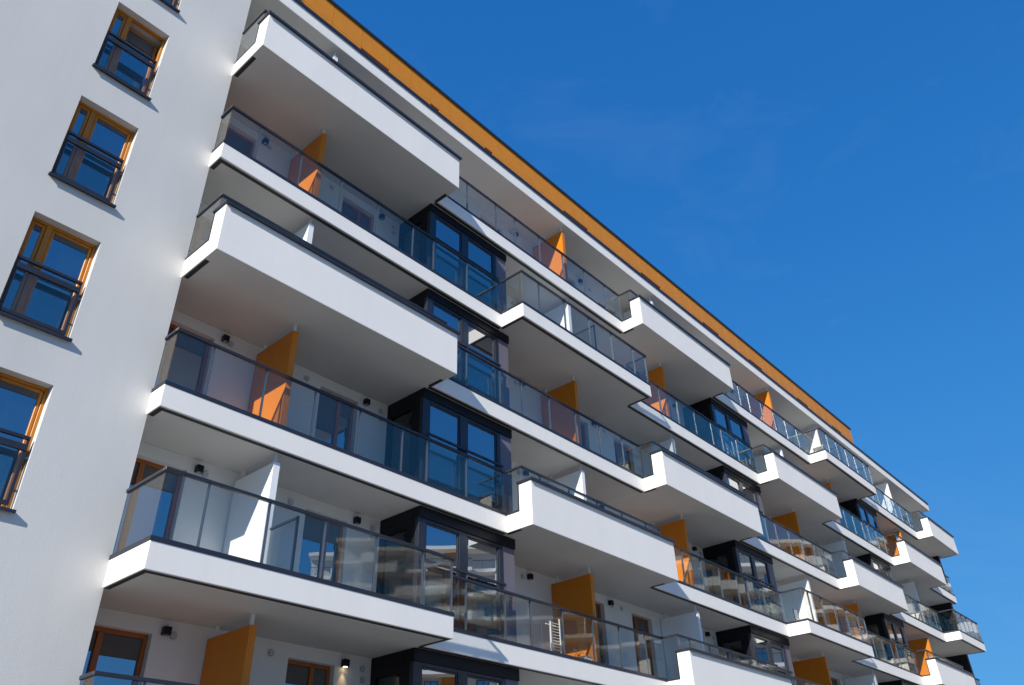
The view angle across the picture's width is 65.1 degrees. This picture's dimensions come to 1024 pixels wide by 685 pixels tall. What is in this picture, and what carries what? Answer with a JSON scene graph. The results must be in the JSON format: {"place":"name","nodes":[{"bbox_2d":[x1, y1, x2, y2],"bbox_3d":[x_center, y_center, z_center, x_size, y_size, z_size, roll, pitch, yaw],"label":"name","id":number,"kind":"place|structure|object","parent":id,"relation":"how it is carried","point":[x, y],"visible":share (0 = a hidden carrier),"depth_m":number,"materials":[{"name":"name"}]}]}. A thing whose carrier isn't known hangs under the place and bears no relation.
{"place":"outdoors","nodes":[
{"label":"outdoors","id":0,"kind":"place"},
{"bbox_2d":[0,0,986,684],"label":"apartment building","id":1,"kind":"structure","parent":0,"point":[158,208],"depth_m":18.27,"materials":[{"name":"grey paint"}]},
{"bbox_2d":[0,372,48,513],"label":"window","id":2,"kind":"structure","parent":1,"relation":"in","point":[22,402],"depth_m":12.42,"materials":[{"name":"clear glass"}]},
{"bbox_2d":[0,217,96,341],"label":"window","id":3,"kind":"structure","parent":1,"relation":"in","point":[42,291],"depth_m":13.68,"materials":[{"name":"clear glass"}]},
{"bbox_2d":[48,101,134,207],"bbox_3d":[-7.949,-3.599,15.290,0.330,2.173,1.210,-27,-41,33],"label":"window","id":4,"kind":"structure","parent":1,"relation":"in","point":[92,155],"depth_m":15.34,"materials":[{"name":"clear glass"}]},
{"bbox_2d":[80,626,147,684],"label":"balcony door","id":5,"kind":"structure","parent":1,"relation":"in","point":[110,650],"depth_m":13.16,"materials":[{"name":"clear glass"}]},
{"bbox_2d":[92,8,165,100],"bbox_3d":[-8.105,-6.065,16.995,0.522,2.173,1.210,-27,-41,33],"label":"window","id":6,"kind":"structure","parent":1,"relation":"in","point":[126,56],"depth_m":17.02,"materials":[{"name":"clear glass"}]},
{"bbox_2d":[112,458,181,553],"bbox_3d":[-6.656,3.211,14.312,0.085,2.306,1.196,-27,-41,33],"label":"balcony door","id":7,"kind":"structure","parent":1,"relation":"in","point":[149,509],"depth_m":14.60,"materials":[{"name":"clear glass"}]},
{"bbox_2d":[161,626,171,635],"bbox_3d":[-5.901,4.929,13.708,0.130,0.144,0.130,-27,-41,33],"label":"wall lamp","id":8,"kind":"object","parent":1,"relation":"attached to","point":[166,631],"visible":1,"depth_m":13.67,"materials":[{"name":"black metal"}]},
{"bbox_2d":[160,0,179,13],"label":"window","id":9,"kind":"structure","parent":1,"relation":"in","point":[173,4],"depth_m":18.29,"materials":[{"name":"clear glass"}]},
{"bbox_2d":[167,630,177,641],"bbox_3d":[-5.829,5.043,13.815,0.034,0.170,0.170,-27,-41,33],"label":"wall vent","id":10,"kind":"object","parent":1,"relation":"attached to","point":[173,636],"depth_m":13.81,"materials":[{"name":"grey plastic"}]},
{"bbox_2d":[154,323,209,392],"bbox_3d":[-6.741,0.708,15.964,0.085,2.306,1.196,-27,-41,33],"label":"balcony door","id":11,"kind":"structure","parent":1,"relation":"in","point":[184,358],"depth_m":16.31,"materials":[{"name":"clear glass"}]},
{"bbox_2d":[194,464,203,473],"bbox_3d":[-5.986,2.426,15.361,0.130,0.144,0.130,-27,-41,33],"label":"wall lamp","id":12,"kind":"object","parent":1,"relation":"attached to","point":[199,468],"visible":1,"depth_m":15.32,"materials":[{"name":"black metal"}]},
{"bbox_2d":[187,216,211,255],"bbox_3d":[-6.826,-1.794,17.616,0.085,2.306,1.196,-27,-41,33],"label":"balcony door","id":13,"kind":"structure","parent":1,"relation":"in","point":[202,228],"depth_m":17.90,"materials":[{"name":"clear glass"}]},
{"bbox_2d":[200,470,208,478],"bbox_3d":[-5.914,2.540,15.467,0.034,0.170,0.170,-27,-41,33],"label":"wall vent","id":14,"kind":"object","parent":1,"relation":"attached to","point":[205,474],"depth_m":15.46,"materials":[{"name":"grey plastic"}]},
{"bbox_2d":[221,334,229,342],"bbox_3d":[-6.070,-0.076,17.013,0.130,0.144,0.130,-27,-41,33],"label":"wall lamp","id":15,"kind":"object","parent":1,"relation":"attached to","point":[225,338],"visible":1,"depth_m":16.97,"materials":[{"name":"black metal"}]},
{"bbox_2d":[200,614,256,684],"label":"partition screen","id":16,"kind":"object","parent":1,"relation":"attached to","point":[228,657],"visible":1,"depth_m":13.55,"materials":[{"name":"orange paint"}]},
{"bbox_2d":[226,340,233,348],"bbox_3d":[-5.999,0.037,17.119,0.034,0.170,0.170,-27,-41,33],"label":"wall vent","id":17,"kind":"object","parent":1,"relation":"attached to","point":[229,344],"depth_m":17.11,"materials":[{"name":"grey plastic"}]},
{"bbox_2d":[214,123,252,155],"bbox_3d":[-6.911,-4.297,19.269,0.085,2.306,1.196,-27,-41,33],"label":"balcony door","id":18,"kind":"structure","parent":1,"relation":"in","point":[224,132],"depth_m":19.84,"materials":[{"name":"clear glass"}]},
{"bbox_2d":[236,45,245,60],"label":"balcony door","id":19,"kind":"structure","parent":1,"relation":"in","point":[241,51],"depth_m":21.27,"materials":[{"name":"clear glass"}]},
{"bbox_2d":[223,453,279,563],"bbox_3d":[-4.915,3.421,14.982,1.336,2.540,0.138,-27,-41,33],"label":"partition screen","id":20,"kind":"object","parent":1,"relation":"attached to","point":[244,536],"visible":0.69,"depth_m":14.99,"materials":[{"name":"white paint"}]},
{"bbox_2d":[262,137,268,145],"bbox_3d":[-6.240,-5.081,20.318,0.130,0.144,0.130,-27,-41,33],"label":"wall lamp","id":21,"kind":"object","parent":1,"relation":"attached to","point":[265,141],"visible":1,"depth_m":20.27,"materials":[{"name":"black metal"}]},
{"bbox_2d":[266,648,274,657],"bbox_3d":[-4.520,5.823,15.063,0.034,0.170,0.170,-27,-41,33],"label":"wall vent","id":22,"kind":"object","parent":1,"relation":"attached to","point":[270,652],"depth_m":15.05,"materials":[{"name":"grey plastic"}]},
{"bbox_2d":[247,324,298,425],"bbox_3d":[-5.000,0.918,16.635,1.336,2.540,0.138,-27,-41,33],"label":"partition screen","id":23,"kind":"object","parent":1,"relation":"attached to","point":[279,355],"visible":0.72,"depth_m":16.58,"materials":[{"name":"orange"}]},
{"bbox_2d":[287,497,293,505],"bbox_3d":[-4.605,3.320,16.716,0.034,0.170,0.170,-27,-41,33],"label":"wall vent","id":24,"kind":"object","parent":1,"relation":"attached to","point":[290,501],"depth_m":16.71,"materials":[{"name":"grey plastic"}]},
{"bbox_2d":[295,218,313,243],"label":"partition screen","id":25,"kind":"object","parent":1,"relation":"attached to","point":[305,233],"visible":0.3,"depth_m":18.43,"materials":[{"name":"white"}]},
{"bbox_2d":[303,374,309,382],"bbox_3d":[-4.690,0.818,18.368,0.034,0.170,0.170,-27,-41,33],"label":"wall vent","id":26,"kind":"object","parent":1,"relation":"attached to","point":[306,378],"depth_m":18.35,"materials":[{"name":"grey plastic"}]},
{"bbox_2d":[288,129,326,196],"bbox_3d":[-5.170,-4.087,19.939,1.336,2.540,0.138,-27,-41,33],"label":"partition screen","id":27,"kind":"object","parent":1,"relation":"attached to","point":[310,176],"visible":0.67,"depth_m":19.90,"materials":[{"name":"orange"}]},
{"bbox_2d":[285,659,329,684],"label":"balcony door","id":28,"kind":"structure","parent":1,"relation":"in","point":[298,672],"depth_m":15.63,"materials":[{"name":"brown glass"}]},
{"bbox_2d":[299,515,342,582],"bbox_3d":[-4.078,4.747,16.771,0.085,2.306,1.096,-27,-41,33],"label":"balcony door","id":29,"kind":"structure","parent":1,"relation":"in","point":[311,548],"depth_m":17.05,"materials":[{"name":"blue glass"}]},
{"bbox_2d":[315,389,353,450],"bbox_3d":[-4.163,2.245,18.423,0.085,2.306,1.096,-27,-41,33],"label":"balcony door","id":30,"kind":"structure","parent":1,"relation":"in","point":[334,422],"depth_m":18.72,"materials":[{"name":"blue glass"}]},
{"bbox_2d":[332,52,337,61],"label":"partition screen","id":31,"kind":"object","parent":1,"relation":"attached to","point":[334,57],"visible":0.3,"depth_m":21.83,"materials":[{"name":"white"}]},
{"bbox_2d":[341,659,349,667],"bbox_3d":[-3.349,6.450,16.142,0.130,0.144,0.130,-27,-41,33],"label":"wall lamp","id":32,"kind":"object","parent":1,"relation":"attached to","point":[345,663],"visible":1,"depth_m":16.10,"materials":[{"name":"black metal"}]},
{"bbox_2d":[341,200,370,229],"bbox_3d":[-4.333,-2.760,21.728,0.085,2.306,1.096,-27,-41,33],"label":"balcony door","id":33,"kind":"structure","parent":1,"relation":"in","point":[347,209],"depth_m":22.26,"materials":[{"name":"blue glass"}]},
{"bbox_2d":[353,516,360,524],"bbox_3d":[-3.434,3.947,17.794,0.130,0.144,0.130,-27,-41,33],"label":"wall lamp","id":34,"kind":"object","parent":1,"relation":"attached to","point":[357,520],"visible":1,"depth_m":17.75,"materials":[{"name":"black metal"}]},
{"bbox_2d":[358,675,365,684],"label":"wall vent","id":35,"kind":"object","parent":1,"relation":"attached to","point":[361,680],"depth_m":16.34,"materials":[{"name":"grey plastic"}]},
{"bbox_2d":[358,664,365,673],"bbox_3d":[-3.065,6.690,16.451,0.034,0.170,0.170,-27,-41,33],"label":"wall vent","id":36,"kind":"object","parent":1,"relation":"attached to","point":[362,669],"depth_m":16.44,"materials":[{"name":"grey plastic"}]},
{"bbox_2d":[363,398,370,405],"bbox_3d":[-3.519,1.444,19.447,0.130,0.144,0.130,-27,-41,33],"label":"wall lamp","id":37,"kind":"object","parent":1,"relation":"attached to","point":[366,401],"visible":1,"depth_m":19.40,"materials":[{"name":"black metal"}]},
{"bbox_2d":[369,524,374,531],"bbox_3d":[-3.150,4.187,18.104,0.034,0.170,0.170,-27,-41,33],"label":"wall vent","id":38,"kind":"object","parent":1,"relation":"attached to","point":[371,527],"depth_m":18.10,"materials":[{"name":"grey plastic"}]},
{"bbox_2d":[369,535,374,541],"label":"wall vent","id":39,"kind":"object","parent":1,"relation":"attached to","point":[371,538],"depth_m":17.98,"materials":[{"name":"grey plastic"}]},
{"bbox_2d":[377,407,382,414],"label":"wall vent","id":40,"kind":"object","parent":1,"relation":"attached to","point":[379,410],"depth_m":19.74,"materials":[{"name":"grey plastic"}]},
{"bbox_2d":[379,213,384,219],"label":"wall lamp","id":41,"kind":"object","parent":1,"relation":"attached to","point":[381,216],"visible":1,"depth_m":22.71,"materials":[{"name":"black metal"}]},
{"bbox_2d":[370,647,519,684],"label":"bay window","id":42,"kind":"structure","parent":1,"relation":"in","point":[414,666],"depth_m":16.43,"materials":[{"name":"clear glass"}]},
{"bbox_2d":[376,505,516,641],"bbox_3d":[-1.406,5.520,18.302,1.400,2.576,3.156,-27,-41,33],"label":"bay window","id":43,"kind":"structure","parent":1,"relation":"in","point":[482,555],"depth_m":17.94,"materials":[{"name":"clear glass"}]},
{"bbox_2d":[384,387,512,512],"bbox_3d":[-1.491,3.018,19.954,1.400,2.576,3.156,-27,-41,33],"label":"bay window","id":44,"kind":"structure","parent":1,"relation":"in","point":[441,419],"depth_m":19.55,"materials":[{"name":"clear glass"}]},
{"bbox_2d":[398,203,506,311],"bbox_3d":[-1.661,-1.987,23.259,1.400,2.576,3.156,-27,-41,33],"label":"bay window","id":45,"kind":"structure","parent":1,"relation":"in","point":[432,220],"depth_m":22.92,"materials":[{"name":"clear glass"}]},
{"bbox_2d":[409,288,509,407],"bbox_3d":[-1.576,0.515,21.607,1.400,2.576,3.156,-27,-41,33],"label":"bay window","id":46,"kind":"structure","parent":1,"relation":"in","point":[477,336],"depth_m":21.54,"materials":[{"name":"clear glass"}]},
{"bbox_2d":[520,573,524,580],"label":"wall vent","id":47,"kind":"object","parent":1,"relation":"attached to","point":[522,576],"depth_m":21.37,"materials":[{"name":"grey plastic"}]},
{"bbox_2d":[523,471,528,476],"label":"wall lamp","id":48,"kind":"object","parent":1,"relation":"attached to","point":[526,473],"visible":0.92,"depth_m":23.14,"materials":[{"name":"black metal"}]},
{"bbox_2d":[527,573,533,579],"bbox_3d":[0.488,6.285,21.536,0.130,0.144,0.130,-27,-41,33],"label":"wall lamp","id":49,"kind":"object","parent":1,"relation":"attached to","point":[529,576],"visible":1,"depth_m":21.50,"materials":[{"name":"black metal"}]},
{"bbox_2d":[533,228,567,280],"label":"partition screen","id":50,"kind":"object","parent":1,"relation":"attached to","point":[551,259],"visible":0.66,"depth_m":27.93,"materials":[{"name":"orange"}]},
{"bbox_2d":[540,619,561,652],"bbox_3d":[0.968,7.393,19.893,0.320,1.050,0.460,-27,-41,33],"label":"drying rack","id":51,"kind":"object","parent":1,"relation":"on","point":[551,634],"visible":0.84,"depth_m":19.86,"materials":[{"name":"white metal"}]},
{"bbox_2d":[541,298,572,332],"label":"partition screen","id":52,"kind":"object","parent":1,"relation":"attached to","point":[556,314],"visible":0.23,"depth_m":26.33,"materials":[{"name":"white paint"}]},
{"bbox_2d":[541,376,581,444],"bbox_3d":[1.486,2.332,24.556,1.336,2.540,0.138,-27,-41,33],"label":"partition screen","id":53,"kind":"object","parent":1,"relation":"attached to","point":[562,420],"visible":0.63,"depth_m":24.57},
{"bbox_2d":[548,464,586,500],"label":"partition screen","id":54,"kind":"object","parent":1,"relation":"attached to","point":[575,480],"visible":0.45,"depth_m":23.10,"materials":[{"name":"white paint"}]},
{"bbox_2d":[551,567,599,661],"bbox_3d":[1.656,7.337,21.251,1.336,2.540,0.138,-27,-41,33],"label":"partition screen","id":55,"kind":"object","parent":1,"relation":"attached to","point":[577,594],"visible":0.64,"depth_m":21.21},
{"bbox_2d":[580,422,585,446],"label":"balcony door","id":56,"kind":"structure","parent":1,"relation":"in","point":[582,426],"depth_m":26.80,"materials":[{"name":"blue glass"}]},
{"bbox_2d":[581,656,591,660],"bbox_3d":[1.879,8.097,20.298,0.260,0.270,0.340,-27,-41,33],"label":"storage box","id":57,"kind":"object","parent":1,"relation":"on","point":[588,658],"visible":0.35,"depth_m":20.24,"materials":[{"name":"white plastic"}]},
{"bbox_2d":[595,603,604,663],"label":"balcony door","id":58,"kind":"structure","parent":1,"relation":"in","point":[598,611],"depth_m":23.24,"materials":[{"name":"brown glass"}]},
{"bbox_2d":[608,600,613,605],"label":"wall lamp","id":59,"kind":"object","parent":1,"relation":"attached to","point":[610,602],"visible":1,"depth_m":23.84,"materials":[{"name":"black metal"}]},
{"bbox_2d":[614,441,630,469],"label":"balcony door","id":60,"kind":"structure","parent":1,"relation":"in","point":[618,450],"depth_m":28.25,"materials":[{"name":"blue glass"}]},
{"bbox_2d":[623,297,652,319],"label":"partition screen","id":61,"kind":"object","parent":1,"relation":"attached to","point":[626,314],"visible":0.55,"depth_m":32.18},
{"bbox_2d":[632,615,653,674],"bbox_3d":[3.932,9.521,24.413,0.085,2.306,1.090,-27,-41,33],"label":"balcony door","id":62,"kind":"structure","parent":1,"relation":"in","point":[641,624],"depth_m":24.66,"materials":[{"name":"brown glass"}]},
{"bbox_2d":[640,362,670,417],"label":"partition screen","id":63,"kind":"object","parent":1,"relation":"attached to","point":[656,376],"visible":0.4,"depth_m":29.63,"materials":[{"name":"orange"}]},
{"bbox_2d":[641,434,675,475],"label":"partition screen","id":64,"kind":"object","parent":1,"relation":"attached to","point":[669,444],"visible":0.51,"depth_m":28.53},
{"bbox_2d":[651,514,694,585],"bbox_3d":[5.235,7.018,26.399,1.336,2.540,0.138,-27,-41,33],"label":"partition screen","id":65,"kind":"object","parent":1,"relation":"attached to","point":[676,531],"visible":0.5,"depth_m":26.25,"materials":[{"name":"orange"}]},
{"bbox_2d":[661,605,704,678],"bbox_3d":[5.310,9.515,24.737,1.336,2.540,0.138,-27,-41,33],"label":"partition screen","id":66,"kind":"object","parent":1,"relation":"attached to","point":[688,624],"visible":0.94,"depth_m":24.92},
{"bbox_2d":[682,397,755,470],"bbox_3d":[8.604,4.130,33.052,1.400,2.576,3.056,-27,-41,33],"label":"bay window","id":67,"kind":"structure","parent":1,"relation":"in","point":[713,410],"depth_m":32.69,"materials":[{"name":"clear glass"}]},
{"bbox_2d":[706,465,770,542],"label":"bay window","id":68,"kind":"structure","parent":1,"relation":"in","point":[752,491],"depth_m":31.41,"materials":[{"name":"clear glass"}]},
{"bbox_2d":[702,540,783,620],"bbox_3d":[8.581,9.020,29.563,1.400,2.576,2.949,-27,-41,33],"label":"bay window","id":69,"kind":"structure","parent":1,"relation":"in","point":[744,560],"depth_m":29.15,"materials":[{"name":"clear glass"}]},
{"bbox_2d":[715,625,796,684],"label":"bay window","id":70,"kind":"structure","parent":1,"relation":"in","point":[758,643],"depth_m":27.66,"materials":[{"name":"clear glass"}]},
{"bbox_2d":[742,387,778,431],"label":"partition screen","id":71,"kind":"object","parent":1,"relation":"attached to","point":[764,397],"visible":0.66,"depth_m":37.85,"materials":[{"name":"orange"}]},
{"bbox_2d":[754,445,783,472],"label":"partition screen","id":72,"kind":"object","parent":1,"relation":"attached to","point":[760,463],"visible":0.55,"depth_m":36.55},
{"bbox_2d":[766,508,807,561],"bbox_3d":[11.721,8.432,34.319,1.336,2.540,0.138,-27,-41,33],"label":"partition screen","id":73,"kind":"object","parent":1,"relation":"attached to","point":[789,521],"visible":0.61,"depth_m":34.38,"materials":[{"name":"orange"}]},
{"bbox_2d":[777,575,817,621],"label":"partition screen","id":74,"kind":"object","parent":1,"relation":"attached to","point":[796,600],"visible":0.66,"depth_m":32.57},
{"bbox_2d":[792,425,820,453],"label":"partition screen","id":75,"kind":"object","parent":1,"relation":"attached to","point":[808,441],"visible":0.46,"depth_m":41.34,"materials":[{"name":"white"}]},
{"bbox_2d":[804,544,813,564],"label":"balcony door","id":76,"kind":"structure","parent":1,"relation":"in","point":[807,549],"depth_m":37.90,"materials":[{"name":"brown glass"}]},
{"bbox_2d":[792,651,831,684],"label":"partition screen","id":77,"kind":"object","parent":1,"relation":"attached to","point":[815,670],"visible":0.98,"depth_m":31.00,"materials":[{"name":"orange paint"}]},
{"bbox_2d":[815,607,823,623],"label":"balcony door","id":78,"kind":"structure","parent":1,"relation":"in","point":[819,615],"depth_m":36.02,"materials":[{"name":"brown glass"}]},
{"bbox_2d":[816,537,847,577],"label":"partition screen","id":79,"kind":"object","parent":1,"relation":"attached to","point":[835,565],"visible":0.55,"depth_m":37.75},
{"bbox_2d":[824,479,840,523],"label":"partition screen","id":80,"kind":"object","parent":1,"relation":"attached to","point":[828,484],"visible":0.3,"depth_m":39.50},
{"bbox_2d":[831,678,837,684],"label":"balcony door","id":81,"kind":"structure","parent":1,"relation":"in","point":[834,682],"depth_m":34.41,"materials":[{"name":"brown glass"}]},
{"bbox_2d":[828,599,867,642],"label":"partition screen","id":82,"kind":"object","parent":1,"relation":"attached to","point":[853,608],"visible":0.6,"depth_m":35.84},
{"bbox_2d":[844,669,877,684],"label":"partition screen","id":83,"kind":"object","parent":1,"relation":"attached to","point":[867,680],"visible":1,"depth_m":34.33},
{"bbox_2d":[838,498,886,552],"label":"bay window","id":84,"kind":"structure","parent":1,"relation":"in","point":[859,509],"depth_m":42.01,"materials":[{"name":"blue glass"}]},
{"bbox_2d":[856,553,892,579],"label":"bay window","id":85,"kind":"structure","parent":1,"relation":"in","point":[869,559],"depth_m":40.45,"materials":[{"name":"black glass"}]},
{"bbox_2d":[870,480,897,516],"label":"partition screen","id":86,"kind":"object","parent":1,"relation":"attached to","point":[884,488],"visible":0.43,"depth_m":47.42,"materials":[{"name":"white"}]},
{"bbox_2d":[862,613,915,672],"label":"bay window","id":87,"kind":"structure","parent":1,"relation":"in","point":[890,628],"depth_m":38.20,"materials":[{"name":"black glass"}]},
{"bbox_2d":[883,528,901,555],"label":"partition screen","id":88,"kind":"object","parent":1,"relation":"attached to","point":[891,546],"visible":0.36,"depth_m":45.67,"materials":[{"name":"orange"}]},
{"bbox_2d":[878,680,913,684],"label":"bay window","id":89,"kind":"structure","parent":1,"relation":"in","point":[898,682],"depth_m":36.64,"materials":[{"name":"black glass"}]},
{"bbox_2d":[901,579,925,622],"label":"partition screen","id":90,"kind":"object","parent":1,"relation":"attached to","point":[908,589],"visible":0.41,"depth_m":43.44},
{"bbox_2d":[908,634,933,674],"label":"partition screen","id":91,"kind":"object","parent":1,"relation":"attached to","point":[920,657],"visible":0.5,"depth_m":41.71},
{"bbox_2d":[571,648,586,658],"bbox_3d":[1.677,7.876,20.157,0.465,0.494,0.510,-27,-41,33],"label":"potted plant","id":92,"kind":"object","parent":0,"point":[579,654],"visible":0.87,"depth_m":20.14,"materials":[{"name":"orange plant"}]},
{"bbox_2d":[333,0,1023,684],"label":"sky","id":93,"kind":"structure","parent":0,"point":[839,184],"materials":[{"name":"blue"}]},
{"bbox_2d":[793,609,804,619],"bbox_3d":[11.046,10.586,30.558,0.400,0.900,0.400,-27,-41,33],"label":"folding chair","id":94,"kind":"object","parent":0,"point":[796,615],"visible":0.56,"depth_m":30.77,"materials":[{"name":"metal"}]},
{"bbox_2d":[812,445,828,451],"bbox_3d":[15.204,5.529,39.298,0.600,0.730,0.700,-27,-41,33],"label":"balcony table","id":95,"kind":"object","parent":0,"point":[821,447],"visible":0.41,"depth_m":39.39,"materials":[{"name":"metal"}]}
]}

